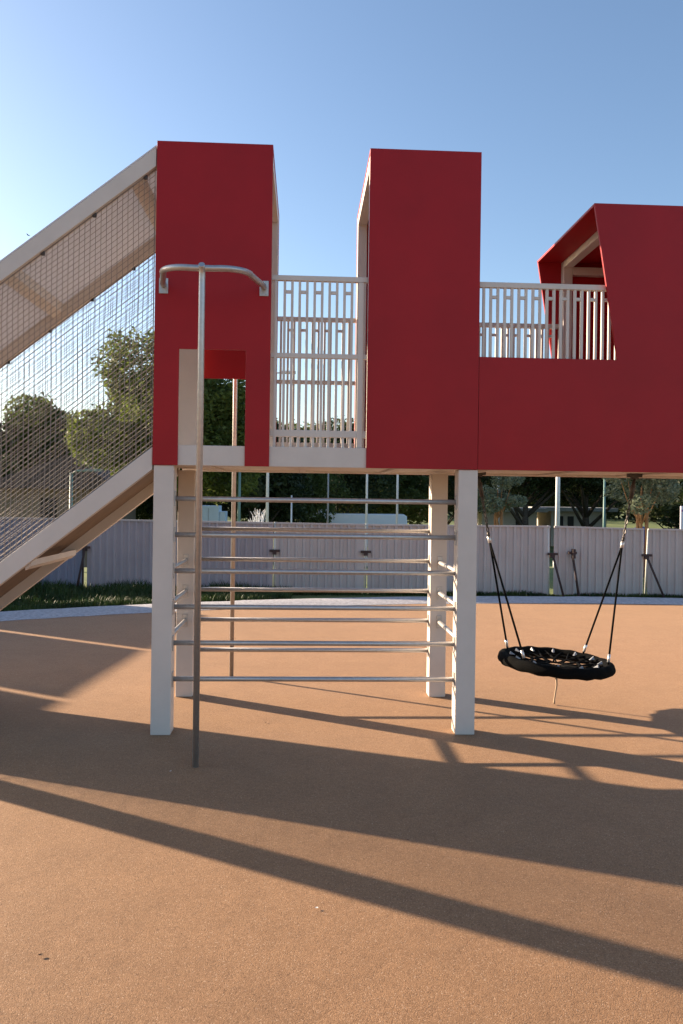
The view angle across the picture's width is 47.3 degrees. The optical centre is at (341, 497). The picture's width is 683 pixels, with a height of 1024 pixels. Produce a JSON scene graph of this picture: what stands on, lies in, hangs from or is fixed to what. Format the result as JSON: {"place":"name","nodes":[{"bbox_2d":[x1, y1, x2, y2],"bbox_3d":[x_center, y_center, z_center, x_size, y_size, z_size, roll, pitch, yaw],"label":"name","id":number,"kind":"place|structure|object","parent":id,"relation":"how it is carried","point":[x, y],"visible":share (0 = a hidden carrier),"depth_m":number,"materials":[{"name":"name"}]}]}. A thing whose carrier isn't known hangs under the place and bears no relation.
{"place":"outdoors","nodes":[
{"label":"outdoors","id":0,"kind":"place"},
{"bbox_2d":[0,455,135,566],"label":"tiled house","id":1,"kind":"structure","parent":0,"point":[131,514],"depth_m":29.41,"materials":[{"name":"brick"}]},
{"bbox_2d":[40,498,56,517],"bbox_3d":[-11.078,0.726,29.490,0.600,1.450,0.040,1,0,-3],"label":"window","id":2,"kind":"structure","parent":1,"relation":"in","point":[50,514],"depth_m":29.47,"materials":[{"name":"black glass"}]},
{"bbox_2d":[0,603,682,1023],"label":"playground surface","id":3,"kind":"object","parent":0,"point":[530,871],"visible":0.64,"depth_m":4.04,"materials":[{"name":"rubber"}]},
{"bbox_2d":[0,141,682,767],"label":"play structure","id":4,"kind":"object","parent":3,"relation":"on","point":[596,395],"visible":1,"depth_m":5.69,"materials":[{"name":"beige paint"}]},
{"bbox_2d":[478,472,641,703],"bbox_3d":[1.795,0.762,6.547,1.133,1.951,0.979,1,0,-43],"label":"nest swing","id":5,"kind":"object","parent":4,"relation":"hanging from","point":[583,665],"visible":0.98,"depth_m":6.52,"materials":[{"name":"black fabric"}]},
{"bbox_2d":[0,578,682,611],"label":"verge grass","id":6,"kind":"structure","parent":0,"point":[38,595],"depth_m":13.90,"materials":[{"name":"green plant"}]},
{"bbox_2d":[0,596,682,620],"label":"gravel path","id":7,"kind":"structure","parent":0,"point":[64,612],"depth_m":12.76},
{"bbox_2d":[0,0,682,491],"label":"sky","id":8,"kind":"structure","parent":0,"point":[569,106],"materials":[{"name":"blue"}]},
{"bbox_2d":[20,506,673,608],"bbox_3d":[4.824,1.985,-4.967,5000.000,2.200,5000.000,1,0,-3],"label":"grass field","id":9,"kind":"structure","parent":0,"point":[616,523],"depth_m":34.63,"materials":[{"name":"green plant"}]},
{"bbox_2d":[0,517,81,584],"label":"corrugated fence","id":10,"kind":"object","parent":9,"relation":"on","point":[68,569],"visible":0.2,"depth_m":15.24,"materials":[{"name":"grey metal"}]},
{"bbox_2d":[0,391,86,477],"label":"bushy tree","id":11,"kind":"object","parent":9,"relation":"on","point":[20,463],"visible":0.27,"depth_m":39.66,"materials":[{"name":"green plant"}]},
{"bbox_2d":[76,546,89,588],"bbox_3d":[-5.032,1.089,15.161,0.267,1.386,0.153,1,0,-29],"label":"fence post","id":12,"kind":"object","parent":9,"relation":"on","point":[85,549],"visible":0.66,"depth_m":15.13,"materials":[{"name":"grey metal"}]},
{"bbox_2d":[69,469,100,507],"bbox_3d":[-6.324,0.549,19.136,0.852,2.528,0.243,1,0,4],"label":"lamp post","id":13,"kind":"object","parent":9,"relation":"on","point":[71,480],"visible":0.27,"depth_m":19.16,"materials":[{"name":"grey metal"}]},
{"bbox_2d":[58,425,152,519],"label":"bushy tree","id":14,"kind":"object","parent":9,"relation":"on","point":[144,515],"visible":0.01,"depth_m":40.83,"materials":[{"name":"green plant"}]},
{"bbox_2d":[94,421,152,519],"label":"dark tree","id":15,"kind":"object","parent":9,"relation":"on","point":[140,504],"depth_m":45.00,"materials":[{"name":"green plant"}]},
{"bbox_2d":[60,326,263,519],"bbox_3d":[-5.233,-1.359,25.121,5.603,7.600,6.724,1,0,26],"label":"leafy tree","id":16,"kind":"object","parent":9,"relation":"on","point":[218,416],"visible":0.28,"depth_m":23.56,"materials":[{"name":"green plant"}]},
{"bbox_2d":[87,519,273,588],"bbox_3d":[-3.140,1.107,15.102,3.652,1.361,0.048,1,0,3],"label":"corrugated fence","id":17,"kind":"object","parent":9,"relation":"on","point":[120,550],"visible":0.41,"depth_m":15.13,"materials":[{"name":"grey metal"}]},
{"bbox_2d":[143,478,228,515],"bbox_3d":[-7.601,-1.105,39.605,6.216,8.613,7.358,1,0,-39],"label":"dark tree","id":18,"kind":"object","parent":9,"relation":"on","point":[147,503],"visible":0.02,"depth_m":39.91,"materials":[{"name":"green plant"}]},
{"bbox_2d":[202,505,226,520],"bbox_3d":[-5.029,1.440,30.284,1.080,2.295,1.012,1,0,-3],"label":"kiosk","id":19,"kind":"object","parent":9,"relation":"on","point":[213,513],"visible":0.32,"depth_m":29.80,"materials":[{"name":"blue plastic"}]},
{"bbox_2d":[237,472,240,521],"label":"slim post","id":20,"kind":"object","parent":9,"relation":"on","point":[239,503],"visible":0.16,"depth_m":23.84,"materials":[{"name":"metal"}]},
{"bbox_2d":[248,510,266,521],"bbox_3d":[-1.936,1.028,17.935,0.423,1.594,0.445,1,0,-3],"label":"bare shrub","id":21,"kind":"object","parent":9,"relation":"on","point":[261,518],"visible":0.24,"depth_m":17.92,"materials":[{"name":"white plant"}]},
{"bbox_2d":[202,418,314,532],"bbox_3d":[-4.130,-0.598,36.689,5.905,7.639,6.990,1,0,36],"label":"dark tree","id":22,"kind":"object","parent":9,"relation":"on","point":[278,487],"visible":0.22,"depth_m":36.03,"materials":[{"name":"green plant"}]},
{"bbox_2d":[269,522,279,586],"bbox_3d":[-1.285,1.147,14.976,0.200,1.372,0.120,1,0,-3],"label":"fence post","id":23,"kind":"object","parent":9,"relation":"on","point":[274,551],"visible":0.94,"depth_m":14.99,"materials":[{"name":"grey metal"}]},
{"bbox_2d":[266,371,295,521],"bbox_3d":[-1.728,-0.815,21.860,0.836,5.477,0.236,1,0,3],"label":"lamp post","id":24,"kind":"object","parent":9,"relation":"on","point":[267,495],"visible":0.09,"depth_m":21.89,"materials":[{"name":"grey metal"}]},
{"bbox_2d":[290,495,291,522],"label":"slim post","id":25,"kind":"object","parent":9,"relation":"on","point":[291,512],"visible":0.17,"depth_m":23.93,"materials":[{"name":"grey metal"}]},
{"bbox_2d":[229,419,353,522],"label":"bushy tree","id":26,"kind":"object","parent":9,"relation":"on","point":[319,486],"visible":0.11,"depth_m":40.01,"materials":[{"name":"green plant"}]},
{"bbox_2d":[275,522,364,592],"bbox_3d":[-0.411,1.151,15.012,1.711,1.347,0.048,1,0,-1],"label":"corrugated fence","id":27,"kind":"object","parent":9,"relation":"on","point":[316,548],"visible":0.62,"depth_m":15.01,"materials":[{"name":"grey metal"}]},
{"bbox_2d":[327,473,328,522],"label":"slim post","id":28,"kind":"object","parent":9,"relation":"on","point":[327,497],"depth_m":24.99,"materials":[{"name":"grey metal"}]},
{"bbox_2d":[284,415,400,513],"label":"dark tree","id":29,"kind":"object","parent":9,"relation":"on","point":[352,484],"visible":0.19,"depth_m":44.08,"materials":[{"name":"green plant"}]},
{"bbox_2d":[299,509,406,546],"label":"white van","id":30,"kind":"object","parent":9,"relation":"on","point":[359,518],"visible":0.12,"depth_m":42.21,"materials":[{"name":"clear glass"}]},
{"bbox_2d":[361,524,370,587],"bbox_3d":[0.465,1.176,15.012,0.200,1.360,0.120,1,0,-3],"label":"fence post","id":31,"kind":"object","parent":9,"relation":"on","point":[365,552],"visible":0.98,"depth_m":15.03,"materials":[{"name":"grey metal"}]},
{"bbox_2d":[364,474,367,565],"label":"lamp post","id":32,"kind":"object","parent":9,"relation":"on","point":[366,513],"visible":0.15,"depth_m":22.04,"materials":[{"name":"grey metal"}]},
{"bbox_2d":[345,474,428,523],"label":"bushy tree","id":33,"kind":"object","parent":9,"relation":"on","point":[408,489],"visible":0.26,"depth_m":47.72,"materials":[{"name":"green plant"}]},
{"bbox_2d":[396,475,398,523],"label":"lamp post","id":34,"kind":"object","parent":9,"relation":"on","point":[397,485],"visible":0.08,"depth_m":22.58,"materials":[{"name":"grey metal"}]},
{"bbox_2d":[144,475,670,520],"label":"distant woodland","id":35,"kind":"object","parent":9,"relation":"on","point":[612,517],"visible":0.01,"depth_m":89.34,"materials":[{"name":"green plant"}]},
{"bbox_2d":[400,475,495,524],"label":"dark tree","id":36,"kind":"object","parent":9,"relation":"on","point":[451,487],"visible":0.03,"depth_m":50.75,"materials":[{"name":"green plant"}]},
{"bbox_2d":[367,524,550,594],"bbox_3d":[2.269,1.187,15.069,3.531,1.347,0.048,1,0,-1],"label":"corrugated fence","id":37,"kind":"object","parent":9,"relation":"on","point":[520,553],"visible":0.54,"depth_m":15.08,"materials":[{"name":"grey metal"}]},
{"bbox_2d":[477,476,528,524],"bbox_3d":[4.207,0.587,21.009,1.696,2.686,1.596,1,0,-3],"label":"young tree","id":38,"kind":"object","parent":9,"relation":"on","point":[506,501],"visible":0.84,"depth_m":20.76,"materials":[{"name":"green plant"}]},
{"bbox_2d":[477,507,547,525],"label":"building","id":39,"kind":"structure","parent":9,"relation":"on","point":[508,518],"depth_m":50.59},
{"bbox_2d":[478,480,551,507],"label":"dark tree","id":40,"kind":"object","parent":9,"relation":"on","point":[513,493],"visible":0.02,"depth_m":58.91,"materials":[{"name":"green plant"}]},
{"bbox_2d":[480,476,602,525],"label":"spreading tree","id":41,"kind":"object","parent":9,"relation":"on","point":[533,492],"visible":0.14,"depth_m":44.19,"materials":[{"name":"green plant"}]},
{"bbox_2d":[547,525,564,596],"bbox_3d":[4.143,1.219,14.989,0.168,1.370,0.424,1,0,-43],"label":"fence post","id":42,"kind":"object","parent":9,"relation":"on","point":[552,555],"visible":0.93,"depth_m":15.03,"materials":[{"name":"grey metal"}]},
{"bbox_2d":[553,477,559,567],"bbox_3d":[6.661,-0.325,22.792,0.890,4.731,0.260,1,0,6],"label":"lamp post","id":43,"kind":"object","parent":9,"relation":"on","point":[557,509],"visible":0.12,"depth_m":22.79,"materials":[{"name":"white metal"}]},
{"bbox_2d":[528,506,617,545],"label":"building","id":44,"kind":"structure","parent":9,"relation":"on","point":[568,517],"depth_m":51.30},
{"bbox_2d":[560,516,562,525],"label":"window","id":45,"kind":"structure","parent":44,"relation":"in","point":[561,517],"depth_m":51.25,"materials":[{"name":"black glass"}]},
{"bbox_2d":[568,516,573,525],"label":"window","id":46,"kind":"structure","parent":44,"relation":"in","point":[570,518],"depth_m":51.28,"materials":[{"name":"black glass"}]},
{"bbox_2d":[568,549,579,595],"bbox_3d":[4.483,1.425,14.951,0.161,0.887,0.287,1,0,-39],"label":"steel prop","id":47,"kind":"object","parent":9,"relation":"on","point":[573,552],"visible":0.98,"depth_m":14.94,"materials":[{"name":"metal"}]},
{"bbox_2d":[530,485,628,521],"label":"dark tree","id":48,"kind":"object","parent":9,"relation":"on","point":[564,502],"visible":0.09,"depth_m":58.75,"materials":[{"name":"green plant"}]},
{"bbox_2d":[531,477,645,526],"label":"spreading tree","id":49,"kind":"object","parent":9,"relation":"on","point":[582,491],"visible":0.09,"depth_m":46.10,"materials":[{"name":"green plant"}]},
{"bbox_2d":[553,526,643,595],"bbox_3d":[4.980,1.223,15.103,1.733,1.345,0.048,1,0,0],"label":"corrugated fence","id":50,"kind":"object","parent":9,"relation":"on","point":[597,549],"visible":0.81,"depth_m":15.11,"materials":[{"name":"grey metal"}]},
{"bbox_2d":[603,480,605,526],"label":"slim post","id":51,"kind":"object","parent":9,"relation":"on","point":[604,486],"visible":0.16,"depth_m":35.60,"materials":[{"name":"metal"}]},
{"bbox_2d":[602,478,682,587],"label":"young tree","id":52,"kind":"object","parent":9,"relation":"on","point":[652,494],"visible":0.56,"depth_m":16.76,"materials":[{"name":"green plant"}]},
{"bbox_2d":[618,479,677,528],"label":"dark tree","id":53,"kind":"object","parent":9,"relation":"on","point":[656,512],"visible":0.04,"depth_m":50.45,"materials":[{"name":"green plant"}]},
{"bbox_2d":[641,529,664,597],"bbox_3d":[6.010,1.268,14.975,0.456,1.324,0.168,1,0,36],"label":"fence post","id":54,"kind":"object","parent":9,"relation":"on","point":[646,556],"visible":0.94,"depth_m":15.04,"materials":[{"name":"grey metal"}]},
{"bbox_2d":[647,528,682,595],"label":"corrugated fence","id":55,"kind":"object","parent":9,"relation":"on","point":[665,548],"visible":0.8,"depth_m":15.07,"materials":[{"name":"grey metal"}]},
{"bbox_2d":[655,479,682,528],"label":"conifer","id":56,"kind":"object","parent":9,"relation":"on","point":[673,508],"visible":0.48,"depth_m":38.89,"materials":[{"name":"green plant"}]},
{"bbox_2d":[680,506,682,528],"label":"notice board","id":57,"kind":"object","parent":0,"point":[681,517],"visible":0.47,"depth_m":22.51,"materials":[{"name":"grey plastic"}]}
]}

